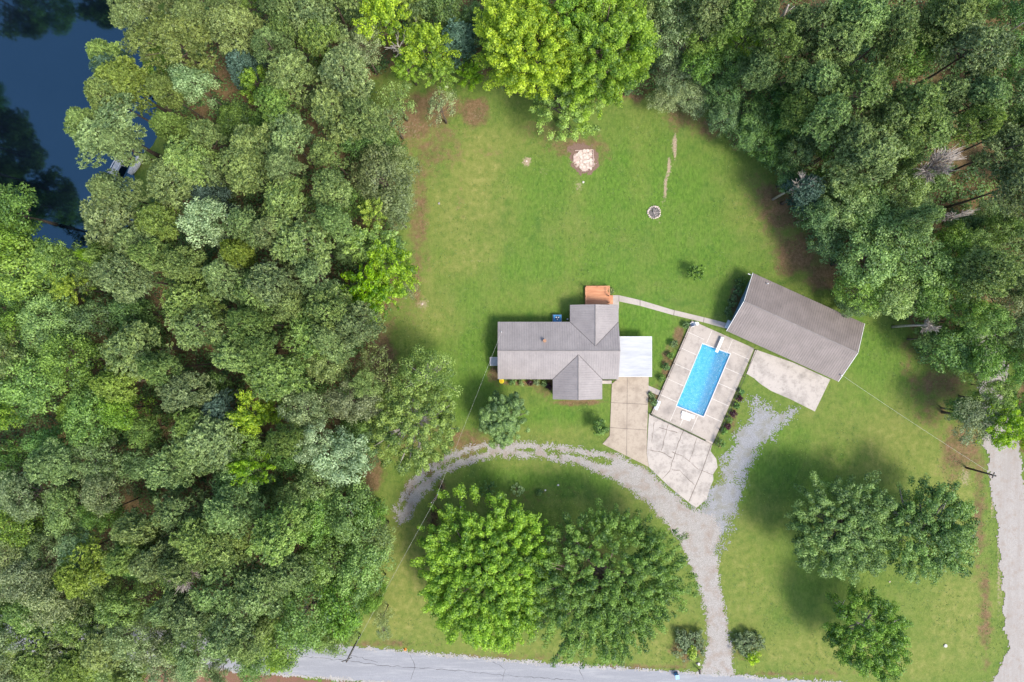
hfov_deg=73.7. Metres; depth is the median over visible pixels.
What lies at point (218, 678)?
broadleaf tree
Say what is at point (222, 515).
pine tree
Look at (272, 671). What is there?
broadleaf tree
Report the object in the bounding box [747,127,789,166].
broadleaf tree
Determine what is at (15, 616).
broadleaf tree
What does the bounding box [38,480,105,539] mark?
broadleaf tree
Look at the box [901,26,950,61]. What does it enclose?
broadleaf tree
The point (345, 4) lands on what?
pine tree
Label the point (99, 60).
cedar tree
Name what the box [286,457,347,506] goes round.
broadleaf tree
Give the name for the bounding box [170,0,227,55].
pine tree
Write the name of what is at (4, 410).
broadleaf tree
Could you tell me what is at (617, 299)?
concrete walkway
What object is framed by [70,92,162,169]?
pine tree
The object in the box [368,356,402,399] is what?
broadleaf tree
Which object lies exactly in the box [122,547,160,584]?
broadleaf tree
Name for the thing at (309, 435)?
broadleaf tree
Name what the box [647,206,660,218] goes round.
fire pit
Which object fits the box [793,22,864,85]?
pine tree
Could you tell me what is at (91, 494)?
broadleaf tree
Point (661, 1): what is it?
pine tree
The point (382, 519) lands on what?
broadleaf tree
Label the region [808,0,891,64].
pine tree
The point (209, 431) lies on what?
pine tree
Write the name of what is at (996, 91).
pine tree
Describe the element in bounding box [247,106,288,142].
broadleaf tree
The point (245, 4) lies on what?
broadleaf tree
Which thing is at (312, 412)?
broadleaf tree
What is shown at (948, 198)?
forest undergrowth
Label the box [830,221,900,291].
broadleaf tree
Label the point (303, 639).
broadleaf tree
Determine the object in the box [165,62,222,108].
broadleaf tree
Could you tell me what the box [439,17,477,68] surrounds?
cedar tree
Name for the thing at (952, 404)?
broadleaf tree
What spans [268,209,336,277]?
pine tree
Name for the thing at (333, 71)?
pine tree
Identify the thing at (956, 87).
pine tree
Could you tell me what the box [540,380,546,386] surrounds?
garden shrub
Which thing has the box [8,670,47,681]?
broadleaf tree
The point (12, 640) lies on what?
broadleaf tree
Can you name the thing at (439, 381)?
oak tree
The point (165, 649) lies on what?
broadleaf tree
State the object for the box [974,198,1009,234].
broadleaf tree
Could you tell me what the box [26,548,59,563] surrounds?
bare trunk
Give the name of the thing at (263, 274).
pine tree
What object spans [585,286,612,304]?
wooden deck
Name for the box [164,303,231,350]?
pine tree
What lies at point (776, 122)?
broadleaf tree
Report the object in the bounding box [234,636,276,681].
broadleaf tree
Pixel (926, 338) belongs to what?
broadleaf tree
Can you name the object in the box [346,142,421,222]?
broadleaf tree
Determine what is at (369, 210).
broadleaf tree
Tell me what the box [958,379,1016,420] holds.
broadleaf tree
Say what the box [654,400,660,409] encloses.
storage bench
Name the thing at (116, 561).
pine tree
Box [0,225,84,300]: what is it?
broadleaf tree
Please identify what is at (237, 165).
pine tree
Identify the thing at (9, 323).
broadleaf tree
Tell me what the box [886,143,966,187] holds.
dead tree
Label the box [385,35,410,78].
dead tree
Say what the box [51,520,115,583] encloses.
broadleaf tree
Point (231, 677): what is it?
clay verge
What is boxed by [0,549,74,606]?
broadleaf tree
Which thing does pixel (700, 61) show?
broadleaf tree
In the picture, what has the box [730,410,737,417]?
garden shrub
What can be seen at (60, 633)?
broadleaf tree
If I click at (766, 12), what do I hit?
pine tree
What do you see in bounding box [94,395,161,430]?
broadleaf tree
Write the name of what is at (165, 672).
broadleaf tree
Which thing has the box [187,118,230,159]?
pine tree
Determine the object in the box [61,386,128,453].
broadleaf tree
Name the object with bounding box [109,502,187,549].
pine tree
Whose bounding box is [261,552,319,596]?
pine tree
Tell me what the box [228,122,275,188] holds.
pine tree
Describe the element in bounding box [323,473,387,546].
broadleaf tree
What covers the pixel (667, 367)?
garden shrub
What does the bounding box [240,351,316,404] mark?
pine tree
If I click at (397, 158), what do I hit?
broadleaf tree
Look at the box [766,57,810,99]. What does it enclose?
pine tree
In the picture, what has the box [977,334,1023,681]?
dirt road
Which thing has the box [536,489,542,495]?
evergreen shrub
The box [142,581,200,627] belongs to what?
pine tree
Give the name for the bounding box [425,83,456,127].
broadleaf tree
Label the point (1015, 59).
broadleaf tree
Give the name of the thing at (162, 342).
broadleaf tree
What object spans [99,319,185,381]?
pine tree
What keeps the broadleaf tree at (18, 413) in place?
on the ground
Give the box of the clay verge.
[142,666,345,681]
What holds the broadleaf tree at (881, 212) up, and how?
on the ground
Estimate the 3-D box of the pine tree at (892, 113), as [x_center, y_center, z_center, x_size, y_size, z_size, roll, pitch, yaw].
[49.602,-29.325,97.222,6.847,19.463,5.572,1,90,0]
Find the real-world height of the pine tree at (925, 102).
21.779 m
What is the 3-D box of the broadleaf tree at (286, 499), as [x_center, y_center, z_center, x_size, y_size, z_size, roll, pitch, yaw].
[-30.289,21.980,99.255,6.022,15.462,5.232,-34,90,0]
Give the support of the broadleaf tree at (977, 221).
on the ground
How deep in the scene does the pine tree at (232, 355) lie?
89.41 m
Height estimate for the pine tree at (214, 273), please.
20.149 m
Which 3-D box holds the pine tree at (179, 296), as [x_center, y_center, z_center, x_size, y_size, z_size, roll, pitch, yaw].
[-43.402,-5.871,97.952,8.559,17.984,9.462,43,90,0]
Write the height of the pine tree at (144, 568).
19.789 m
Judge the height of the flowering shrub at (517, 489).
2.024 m
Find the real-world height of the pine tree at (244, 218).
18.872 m
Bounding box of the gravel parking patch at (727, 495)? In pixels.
[698,394,799,532]
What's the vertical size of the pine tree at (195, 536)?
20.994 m
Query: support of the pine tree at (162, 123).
on the ground
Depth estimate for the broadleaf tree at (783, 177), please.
99.53 m
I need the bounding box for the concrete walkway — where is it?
[609,295,726,328]
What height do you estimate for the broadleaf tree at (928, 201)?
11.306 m
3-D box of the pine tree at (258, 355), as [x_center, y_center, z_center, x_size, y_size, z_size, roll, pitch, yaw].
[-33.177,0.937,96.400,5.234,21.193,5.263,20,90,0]
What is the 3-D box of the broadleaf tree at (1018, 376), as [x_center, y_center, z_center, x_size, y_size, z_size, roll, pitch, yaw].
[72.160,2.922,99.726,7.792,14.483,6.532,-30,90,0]
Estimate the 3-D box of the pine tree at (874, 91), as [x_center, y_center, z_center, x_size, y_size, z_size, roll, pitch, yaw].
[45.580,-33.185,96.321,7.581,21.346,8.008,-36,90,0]
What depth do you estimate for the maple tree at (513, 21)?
88.37 m
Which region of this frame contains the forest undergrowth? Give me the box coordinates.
[0,0,1023,681]
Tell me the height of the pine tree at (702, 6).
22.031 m
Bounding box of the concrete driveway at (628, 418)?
[603,377,648,466]
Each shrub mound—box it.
[671,627,706,661]
[732,629,765,658]
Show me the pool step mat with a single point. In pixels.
(686, 416)
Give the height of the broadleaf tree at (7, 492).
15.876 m
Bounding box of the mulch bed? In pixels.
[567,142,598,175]
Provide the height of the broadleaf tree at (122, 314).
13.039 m
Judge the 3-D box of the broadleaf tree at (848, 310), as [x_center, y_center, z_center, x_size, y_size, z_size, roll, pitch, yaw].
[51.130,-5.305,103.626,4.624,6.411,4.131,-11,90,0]
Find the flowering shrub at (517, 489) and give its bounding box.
[511,483,524,496]
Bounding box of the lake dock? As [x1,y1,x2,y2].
[108,160,124,175]
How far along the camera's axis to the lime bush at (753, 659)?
105.06 m
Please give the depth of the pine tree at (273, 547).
88.05 m
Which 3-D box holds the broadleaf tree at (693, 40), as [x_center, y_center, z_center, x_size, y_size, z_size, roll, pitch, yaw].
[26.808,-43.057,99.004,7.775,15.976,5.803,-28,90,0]
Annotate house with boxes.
[498,304,619,399]
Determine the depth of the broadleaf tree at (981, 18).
99.53 m
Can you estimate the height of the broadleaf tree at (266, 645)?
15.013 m
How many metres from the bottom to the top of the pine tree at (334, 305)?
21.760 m
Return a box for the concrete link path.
[648,386,660,394]
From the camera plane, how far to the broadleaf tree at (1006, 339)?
95.78 m
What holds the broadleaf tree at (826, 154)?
on the ground
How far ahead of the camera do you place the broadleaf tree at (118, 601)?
94.18 m
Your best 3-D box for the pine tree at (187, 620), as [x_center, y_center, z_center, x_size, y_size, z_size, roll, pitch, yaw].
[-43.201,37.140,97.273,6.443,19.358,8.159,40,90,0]
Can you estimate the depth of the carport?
103.96 m
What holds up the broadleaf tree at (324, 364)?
on the ground
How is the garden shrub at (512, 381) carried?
on the ground
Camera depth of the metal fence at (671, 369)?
105.89 m
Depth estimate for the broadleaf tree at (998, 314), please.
93.04 m
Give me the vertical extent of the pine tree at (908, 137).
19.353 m
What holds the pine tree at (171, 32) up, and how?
on the ground
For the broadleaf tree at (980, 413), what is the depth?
98.00 m
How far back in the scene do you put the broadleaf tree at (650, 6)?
92.73 m
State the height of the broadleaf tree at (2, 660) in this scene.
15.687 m
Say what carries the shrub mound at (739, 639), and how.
on the ground
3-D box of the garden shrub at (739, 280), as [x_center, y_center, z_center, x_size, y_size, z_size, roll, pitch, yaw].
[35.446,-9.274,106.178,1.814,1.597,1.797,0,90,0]
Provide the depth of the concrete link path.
106.61 m
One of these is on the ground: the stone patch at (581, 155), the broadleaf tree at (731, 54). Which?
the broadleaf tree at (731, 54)
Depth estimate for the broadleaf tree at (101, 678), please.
96.84 m
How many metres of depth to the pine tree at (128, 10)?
91.36 m
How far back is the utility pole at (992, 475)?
103.19 m
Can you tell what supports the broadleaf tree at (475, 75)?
on the ground
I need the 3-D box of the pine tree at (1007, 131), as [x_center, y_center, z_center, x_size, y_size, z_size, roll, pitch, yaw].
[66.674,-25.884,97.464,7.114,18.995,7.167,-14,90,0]
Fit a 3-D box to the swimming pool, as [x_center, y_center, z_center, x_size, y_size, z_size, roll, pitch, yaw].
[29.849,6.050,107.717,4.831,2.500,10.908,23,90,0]
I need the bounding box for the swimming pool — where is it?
[676,343,730,416]
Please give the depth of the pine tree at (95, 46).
94.56 m
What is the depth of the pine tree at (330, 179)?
89.03 m
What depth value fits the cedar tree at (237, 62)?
93.29 m
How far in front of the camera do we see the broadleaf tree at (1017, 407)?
98.00 m
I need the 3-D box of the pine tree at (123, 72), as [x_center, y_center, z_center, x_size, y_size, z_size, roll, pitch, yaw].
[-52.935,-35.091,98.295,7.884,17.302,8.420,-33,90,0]
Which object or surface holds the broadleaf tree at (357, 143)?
on the ground
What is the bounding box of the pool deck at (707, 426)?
[651,321,753,441]
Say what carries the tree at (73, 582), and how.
on the ground
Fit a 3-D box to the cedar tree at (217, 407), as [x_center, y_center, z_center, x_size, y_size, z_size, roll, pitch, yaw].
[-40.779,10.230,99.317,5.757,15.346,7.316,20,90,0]
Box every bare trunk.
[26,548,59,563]
[778,4,793,21]
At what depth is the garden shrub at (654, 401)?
105.64 m
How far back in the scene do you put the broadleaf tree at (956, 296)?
94.58 m
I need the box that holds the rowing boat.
[127,156,142,174]
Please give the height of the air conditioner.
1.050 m
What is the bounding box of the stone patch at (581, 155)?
[573,149,593,168]
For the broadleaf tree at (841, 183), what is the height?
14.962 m
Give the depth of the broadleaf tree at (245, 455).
94.18 m
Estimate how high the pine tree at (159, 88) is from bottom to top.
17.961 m
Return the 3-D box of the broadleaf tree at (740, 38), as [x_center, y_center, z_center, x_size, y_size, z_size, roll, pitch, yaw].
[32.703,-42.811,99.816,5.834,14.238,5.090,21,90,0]
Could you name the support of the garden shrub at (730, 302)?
on the ground
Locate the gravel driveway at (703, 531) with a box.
[392,440,737,675]
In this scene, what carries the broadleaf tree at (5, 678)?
on the ground
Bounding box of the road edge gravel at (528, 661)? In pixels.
[7,622,840,681]
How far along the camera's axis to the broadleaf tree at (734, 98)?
99.19 m
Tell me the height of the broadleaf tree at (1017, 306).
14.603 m
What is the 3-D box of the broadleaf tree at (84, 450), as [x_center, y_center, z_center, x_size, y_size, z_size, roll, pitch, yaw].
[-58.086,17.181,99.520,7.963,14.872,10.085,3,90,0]
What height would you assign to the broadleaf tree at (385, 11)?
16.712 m
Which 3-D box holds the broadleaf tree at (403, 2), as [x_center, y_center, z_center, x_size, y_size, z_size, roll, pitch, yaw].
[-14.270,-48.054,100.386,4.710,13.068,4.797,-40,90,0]
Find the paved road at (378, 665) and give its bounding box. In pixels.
[0,615,828,681]
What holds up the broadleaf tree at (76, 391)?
on the ground
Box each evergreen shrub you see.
[479,480,496,496]
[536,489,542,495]
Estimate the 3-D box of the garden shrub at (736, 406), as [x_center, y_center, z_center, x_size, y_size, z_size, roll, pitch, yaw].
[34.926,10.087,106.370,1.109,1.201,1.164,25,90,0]
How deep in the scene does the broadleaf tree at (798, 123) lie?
97.10 m
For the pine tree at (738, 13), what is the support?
on the ground
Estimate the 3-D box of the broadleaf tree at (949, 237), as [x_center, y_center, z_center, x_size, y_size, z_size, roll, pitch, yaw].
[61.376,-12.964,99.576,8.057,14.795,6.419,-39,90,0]
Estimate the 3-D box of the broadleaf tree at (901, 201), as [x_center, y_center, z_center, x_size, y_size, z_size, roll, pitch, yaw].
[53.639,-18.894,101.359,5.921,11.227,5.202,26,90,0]
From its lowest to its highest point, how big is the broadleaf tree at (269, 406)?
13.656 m
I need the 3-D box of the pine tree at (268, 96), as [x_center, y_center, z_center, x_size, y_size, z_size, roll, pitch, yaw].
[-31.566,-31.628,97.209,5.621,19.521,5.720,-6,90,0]
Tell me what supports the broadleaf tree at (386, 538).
on the ground
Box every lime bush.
[687,639,697,660]
[744,649,759,666]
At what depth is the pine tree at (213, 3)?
91.68 m
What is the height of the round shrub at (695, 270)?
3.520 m
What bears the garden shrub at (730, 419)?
on the ground
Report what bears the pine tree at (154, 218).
on the ground
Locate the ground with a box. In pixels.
[0,0,1023,681]
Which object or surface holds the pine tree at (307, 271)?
on the ground
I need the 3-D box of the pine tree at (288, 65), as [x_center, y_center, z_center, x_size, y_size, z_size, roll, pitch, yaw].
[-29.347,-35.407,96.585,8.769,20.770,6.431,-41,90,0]
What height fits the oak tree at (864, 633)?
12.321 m
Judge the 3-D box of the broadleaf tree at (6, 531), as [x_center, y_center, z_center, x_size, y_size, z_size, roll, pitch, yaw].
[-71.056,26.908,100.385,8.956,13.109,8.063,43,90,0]
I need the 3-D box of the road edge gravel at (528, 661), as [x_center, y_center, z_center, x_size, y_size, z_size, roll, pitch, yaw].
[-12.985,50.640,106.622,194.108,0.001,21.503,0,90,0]
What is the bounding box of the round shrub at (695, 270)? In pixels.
[687,264,705,281]
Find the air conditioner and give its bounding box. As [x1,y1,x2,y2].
[552,314,561,321]
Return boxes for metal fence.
[650,325,690,414]
[713,349,756,443]
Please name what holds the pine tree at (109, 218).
on the ground
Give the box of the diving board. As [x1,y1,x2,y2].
[715,337,723,352]
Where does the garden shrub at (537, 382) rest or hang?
on the ground
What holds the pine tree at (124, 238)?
on the ground
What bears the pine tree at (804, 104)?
on the ground
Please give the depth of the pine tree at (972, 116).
89.37 m
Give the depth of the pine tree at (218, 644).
89.71 m
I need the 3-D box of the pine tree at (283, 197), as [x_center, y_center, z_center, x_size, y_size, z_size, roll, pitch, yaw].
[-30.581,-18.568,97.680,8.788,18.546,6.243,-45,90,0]
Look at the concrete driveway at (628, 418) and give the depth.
106.58 m
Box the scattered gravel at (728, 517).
[641,466,749,558]
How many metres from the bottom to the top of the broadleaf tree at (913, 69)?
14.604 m
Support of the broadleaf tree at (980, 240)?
on the ground
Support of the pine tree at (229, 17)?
on the ground
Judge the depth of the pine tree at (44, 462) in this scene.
89.65 m
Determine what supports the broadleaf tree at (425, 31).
on the ground
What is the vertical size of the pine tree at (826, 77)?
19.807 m
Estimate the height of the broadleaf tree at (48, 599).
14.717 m
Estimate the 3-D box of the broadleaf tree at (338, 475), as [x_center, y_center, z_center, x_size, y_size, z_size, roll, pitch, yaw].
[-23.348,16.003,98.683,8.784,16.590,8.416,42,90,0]
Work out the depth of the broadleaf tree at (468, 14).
96.39 m
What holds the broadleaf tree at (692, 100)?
on the ground
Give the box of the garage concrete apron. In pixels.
[747,350,829,410]
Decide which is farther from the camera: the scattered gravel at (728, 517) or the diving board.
the scattered gravel at (728, 517)
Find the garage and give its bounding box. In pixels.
[726,273,864,381]
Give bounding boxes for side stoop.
[490,357,497,365]
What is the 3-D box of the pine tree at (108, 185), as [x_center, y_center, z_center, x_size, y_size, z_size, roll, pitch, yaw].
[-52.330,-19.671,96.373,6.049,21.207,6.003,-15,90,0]
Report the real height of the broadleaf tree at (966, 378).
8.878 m
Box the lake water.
[0,0,156,248]
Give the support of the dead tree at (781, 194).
on the ground
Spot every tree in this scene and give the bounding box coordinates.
[0,181,58,249]
[0,210,49,271]
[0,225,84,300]
[0,272,58,313]
[0,295,15,332]
[0,308,32,348]
[0,330,59,386]
[0,342,77,416]
[0,393,51,425]
[0,396,47,430]
[0,436,31,479]
[0,460,75,524]
[0,476,25,496]
[0,486,42,517]
[0,498,56,550]
[0,529,54,585]
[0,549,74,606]
[0,578,27,609]
[0,582,65,637]
[0,597,37,654]
[0,614,37,667]
[0,639,36,681]
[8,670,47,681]
[10,624,86,681]
[14,291,91,357]
[17,525,76,566]
[19,577,85,631]
[20,424,78,457]
[22,437,121,485]
[29,237,92,290]
[32,623,99,676]
[36,332,104,393]
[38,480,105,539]
[47,270,110,307]
[47,647,97,681]
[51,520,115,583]
[51,600,124,649]
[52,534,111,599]
[54,397,93,432]
[60,380,127,423]
[60,596,104,639]
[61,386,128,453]
[63,106,139,155]
[64,257,98,298]
[64,429,142,495]
[65,296,120,342]
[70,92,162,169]
[74,244,109,263]
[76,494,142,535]
[78,462,140,517]
[78,662,133,681]
[79,614,143,673]
[80,193,142,256]
[82,241,116,269]
[83,76,148,122]
[83,566,127,609]
[85,38,133,66]
[85,167,176,215]
[88,51,151,97]
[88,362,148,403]
[89,247,172,303]
[92,55,170,116]
[93,577,172,629]
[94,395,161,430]
[99,127,156,166]
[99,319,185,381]
[101,527,178,575]
[101,601,170,661]
[106,0,178,55]
[108,297,164,330]
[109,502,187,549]
[111,648,157,681]
[112,223,176,271]
[114,442,160,480]
[116,323,165,358]
[118,623,167,681]
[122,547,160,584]
[123,412,175,448]
[126,238,202,271]
[128,10,222,83]
[128,530,181,582]
[131,0,180,17]
[132,201,205,244]
[132,625,188,675]
[135,351,212,386]
[138,443,198,489]
[139,41,179,79]
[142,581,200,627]
[143,661,176,681]
[144,73,204,119]
[145,155,209,209]
[146,452,194,493]
[148,111,203,146]
[151,489,216,534]
[154,243,207,282]
[154,371,228,414]
[154,627,203,665]
[155,539,209,586]
[155,575,191,587]
[160,271,232,329]
[163,132,223,188]
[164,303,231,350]
[164,426,228,476]
[164,542,229,593]
[164,578,233,642]
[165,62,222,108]
[167,644,210,681]
[169,512,230,564]
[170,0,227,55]
[172,405,225,438]
[172,622,232,681]
[175,195,241,249]
[181,410,250,472]
[185,154,241,191]
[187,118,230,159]
[187,555,262,619]
[190,180,237,219]
[198,604,260,664]
[199,369,239,406]
[201,388,250,429]
[202,172,240,204]
[202,251,246,303]
[202,484,275,539]
[202,517,261,567]
[203,0,271,66]
[204,0,253,31]
[204,631,254,681]
[208,456,275,506]
[210,328,278,372]
[213,100,257,143]
[217,143,269,195]
[219,238,277,267]
[222,205,265,251]
[223,303,287,343]
[223,426,266,466]
[223,444,276,488]
[225,45,268,91]
[225,389,284,438]
[227,616,273,664]
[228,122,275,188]
[229,556,294,620]
[231,272,282,319]
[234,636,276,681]
[236,64,275,104]
[238,0,269,24]
[238,612,280,666]
[240,329,298,365]
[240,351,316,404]
[244,259,309,306]
[245,499,315,565]
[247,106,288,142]
[250,26,306,89]
[250,469,287,503]
[251,215,294,253]
[253,83,308,140]
[256,0,294,22]
[259,397,288,424]
[261,174,315,240]
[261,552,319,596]
[261,622,308,673]
[262,47,321,108]
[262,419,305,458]
[262,422,312,477]
[262,646,285,673]
[264,105,319,172]
[264,151,314,191]
[266,6,313,65]
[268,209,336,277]
[272,474,320,513]
[272,572,334,656]
[273,287,315,324]
[275,382,333,432]
[284,294,332,361]
[286,0,351,50]
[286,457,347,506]
[290,419,336,463]
[292,495,346,557]
[294,253,341,296]
[296,14,340,66]
[297,529,354,591]
[302,284,360,333]
[303,342,355,384]
[305,80,364,146]
[306,0,361,39]
[306,137,351,179]
[306,425,372,487]
[309,317,356,363]
[310,167,358,212]
[310,608,359,657]
[315,200,356,242]
[315,568,369,642]
[317,42,375,103]
[321,378,383,423]
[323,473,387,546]
[330,504,363,555]
[332,0,362,25]
[332,241,360,269]
[334,536,397,613]
[335,186,364,218]
[335,300,386,350]
[338,132,376,161]
[338,259,391,321]
[338,413,370,446]
[341,97,395,154]
[341,221,407,272]
[343,20,382,75]
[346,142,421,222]
[346,495,390,540]
[348,367,385,397]
[348,421,385,472]
[351,0,411,55]
[354,511,396,568]
[356,343,388,376]
[357,197,386,233]
[359,573,387,614]
[360,265,406,318]
[362,364,459,475]
[366,236,421,296]
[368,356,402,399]
[369,124,408,166]
[372,602,394,628]
[375,78,416,121]
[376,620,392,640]
[378,178,417,226]
[379,103,408,139]
[384,148,419,179]
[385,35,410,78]
[386,209,410,230]
[390,44,426,86]
[395,0,438,24]
[396,0,425,22]
[397,19,461,71]
[397,343,463,405]
[400,283,420,300]
[409,482,556,654]
[417,51,458,94]
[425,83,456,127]
[426,0,465,36]
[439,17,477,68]
[455,59,483,91]
[457,0,484,45]
[471,0,579,100]
[478,390,529,449]
[524,497,700,668]
[528,78,604,141]
[533,0,608,49]
[547,0,662,132]
[576,61,600,108]
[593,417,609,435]
[635,0,675,31]
[646,0,697,65]
[646,81,684,112]
[652,44,696,97]
[653,0,690,28]
[675,78,718,120]
[677,0,730,62]
[677,12,727,60]
[678,41,723,85]
[700,71,746,115]
[705,98,742,137]
[708,45,749,92]
[709,23,751,49]
[712,0,755,48]
[722,16,761,61]
[723,117,765,153]
[724,0,779,67]
[729,46,781,100]
[738,95,775,139]
[740,17,803,77]
[747,78,794,120]
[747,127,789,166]
[761,89,816,139]
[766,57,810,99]
[769,101,796,138]
[771,171,816,199]
[776,0,837,60]
[776,131,818,165]
[776,160,807,192]
[779,90,852,151]
[780,174,826,213]
[784,469,906,586]
[785,116,823,148]
[787,58,842,103]
[788,195,842,233]
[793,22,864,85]
[801,114,874,167]
[806,218,847,264]
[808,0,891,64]
[809,130,854,178]
[809,182,881,230]
[817,165,867,202]
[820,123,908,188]
[821,584,913,681]
[826,59,893,123]
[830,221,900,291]
[831,182,895,235]
[831,268,886,316]
[834,293,868,317]
[843,0,920,73]
[856,272,919,320]
[858,207,935,266]
[859,188,905,228]
[862,101,910,139]
[876,165,932,212]
[876,201,946,239]
[878,34,941,84]
[879,0,976,68]
[879,78,949,135]
[880,119,925,160]
[883,234,958,303]
[884,473,980,585]
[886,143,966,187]
[886,152,923,183]
[888,163,949,199]
[888,276,953,322]
[891,317,940,332]
[895,190,932,236]
[898,106,957,166]
[898,207,980,231]
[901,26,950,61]
[906,263,975,303]
[907,321,949,354]
[908,218,976,274]
[911,16,1019,88]
[913,244,1023,303]
[915,320,986,372]
[917,0,988,37]
[917,290,991,326]
[923,105,1008,149]
[925,71,1013,128]
[928,75,971,116]
[930,300,1016,339]
[932,211,990,236]
[935,12,986,34]
[936,228,999,267]
[940,346,984,385]
[940,397,973,422]
[941,392,1003,447]
[944,121,1023,178]
[944,162,1023,225]
[947,330,1010,381]
[949,104,1023,157]
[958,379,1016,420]
[963,280,1023,334]
[971,379,1018,394]
[973,401,1023,450]
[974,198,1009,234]
[974,213,1023,243]
[978,0,1004,24]
[979,29,1023,78]
[982,320,1023,355]
[983,258,1023,301]
[986,220,1023,257]
[987,338,1023,388]
[988,311,1023,347]
[996,0,1023,38]
[1002,391,1023,423]
[1002,425,1023,448]
[1003,69,1023,111]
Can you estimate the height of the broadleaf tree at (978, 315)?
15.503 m
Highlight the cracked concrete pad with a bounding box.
[647,414,716,507]
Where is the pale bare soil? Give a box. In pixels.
[573,150,596,170]
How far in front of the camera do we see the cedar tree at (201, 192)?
94.39 m
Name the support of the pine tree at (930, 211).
on the ground
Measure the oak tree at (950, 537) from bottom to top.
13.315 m
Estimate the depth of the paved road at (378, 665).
106.63 m
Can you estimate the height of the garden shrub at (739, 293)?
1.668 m
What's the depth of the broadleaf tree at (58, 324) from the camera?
94.79 m
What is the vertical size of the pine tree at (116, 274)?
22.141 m
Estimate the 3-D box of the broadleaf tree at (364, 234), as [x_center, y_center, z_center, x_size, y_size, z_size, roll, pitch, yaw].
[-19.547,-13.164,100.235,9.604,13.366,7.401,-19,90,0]
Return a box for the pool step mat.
[681,411,694,420]
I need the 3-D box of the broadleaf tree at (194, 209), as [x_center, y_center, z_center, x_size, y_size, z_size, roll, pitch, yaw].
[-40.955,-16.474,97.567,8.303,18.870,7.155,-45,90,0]
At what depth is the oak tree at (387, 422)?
96.16 m
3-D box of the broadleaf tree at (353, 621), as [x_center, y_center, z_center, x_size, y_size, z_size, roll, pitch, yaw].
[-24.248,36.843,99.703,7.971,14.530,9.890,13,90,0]
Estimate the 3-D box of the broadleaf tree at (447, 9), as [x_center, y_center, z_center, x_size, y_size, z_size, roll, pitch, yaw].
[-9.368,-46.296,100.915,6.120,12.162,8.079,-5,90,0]
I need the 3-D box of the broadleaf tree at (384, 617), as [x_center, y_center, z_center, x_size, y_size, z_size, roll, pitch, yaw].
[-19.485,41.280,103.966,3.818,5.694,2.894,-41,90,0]
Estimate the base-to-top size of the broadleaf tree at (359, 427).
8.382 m
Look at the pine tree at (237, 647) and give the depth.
90.98 m
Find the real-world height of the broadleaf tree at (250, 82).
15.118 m
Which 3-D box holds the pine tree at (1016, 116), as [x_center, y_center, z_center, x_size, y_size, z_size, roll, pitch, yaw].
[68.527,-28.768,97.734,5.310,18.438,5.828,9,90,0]
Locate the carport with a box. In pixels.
[619,336,651,376]
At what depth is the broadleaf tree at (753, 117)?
97.72 m
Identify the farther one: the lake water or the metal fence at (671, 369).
the lake water
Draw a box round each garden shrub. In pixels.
[509,379,515,385]
[533,379,539,385]
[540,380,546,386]
[546,383,552,389]
[648,391,655,398]
[649,397,656,405]
[658,374,665,381]
[661,362,669,370]
[666,352,673,359]
[669,340,677,346]
[682,321,690,328]
[716,439,725,447]
[721,427,727,434]
[723,308,732,318]
[724,423,731,429]
[725,416,733,423]
[727,297,737,308]
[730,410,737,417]
[732,285,742,295]
[734,402,739,409]
[735,275,746,285]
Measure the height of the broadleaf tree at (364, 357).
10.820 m
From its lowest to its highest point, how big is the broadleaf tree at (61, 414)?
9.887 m
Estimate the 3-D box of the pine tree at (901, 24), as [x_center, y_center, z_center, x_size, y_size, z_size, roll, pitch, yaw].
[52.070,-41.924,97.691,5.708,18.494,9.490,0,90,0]
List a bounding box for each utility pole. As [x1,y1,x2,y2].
[341,634,360,662]
[965,467,995,477]
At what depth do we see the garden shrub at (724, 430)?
105.99 m
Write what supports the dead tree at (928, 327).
on the ground
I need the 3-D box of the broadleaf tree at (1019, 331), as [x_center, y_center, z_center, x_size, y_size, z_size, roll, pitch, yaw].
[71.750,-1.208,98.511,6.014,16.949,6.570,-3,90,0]
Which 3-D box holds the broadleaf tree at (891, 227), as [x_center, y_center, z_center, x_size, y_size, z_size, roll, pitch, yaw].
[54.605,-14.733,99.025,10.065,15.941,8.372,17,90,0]
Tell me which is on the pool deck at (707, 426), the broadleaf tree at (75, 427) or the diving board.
the diving board
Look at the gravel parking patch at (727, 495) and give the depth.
106.64 m
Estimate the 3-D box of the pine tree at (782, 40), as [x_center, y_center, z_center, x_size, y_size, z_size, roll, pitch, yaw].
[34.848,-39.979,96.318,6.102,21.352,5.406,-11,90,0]
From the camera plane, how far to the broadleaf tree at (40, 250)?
94.30 m
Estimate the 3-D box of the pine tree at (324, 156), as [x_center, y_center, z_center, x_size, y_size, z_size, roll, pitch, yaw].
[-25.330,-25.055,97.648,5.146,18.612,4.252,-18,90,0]
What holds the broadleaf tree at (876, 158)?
on the ground
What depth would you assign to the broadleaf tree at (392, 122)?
96.60 m
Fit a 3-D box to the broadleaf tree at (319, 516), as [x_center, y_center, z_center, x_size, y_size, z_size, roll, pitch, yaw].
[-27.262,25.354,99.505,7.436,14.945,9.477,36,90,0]
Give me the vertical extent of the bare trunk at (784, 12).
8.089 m
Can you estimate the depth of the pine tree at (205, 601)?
89.78 m
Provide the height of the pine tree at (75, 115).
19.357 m
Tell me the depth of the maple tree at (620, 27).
88.26 m
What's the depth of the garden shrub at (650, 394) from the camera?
106.03 m

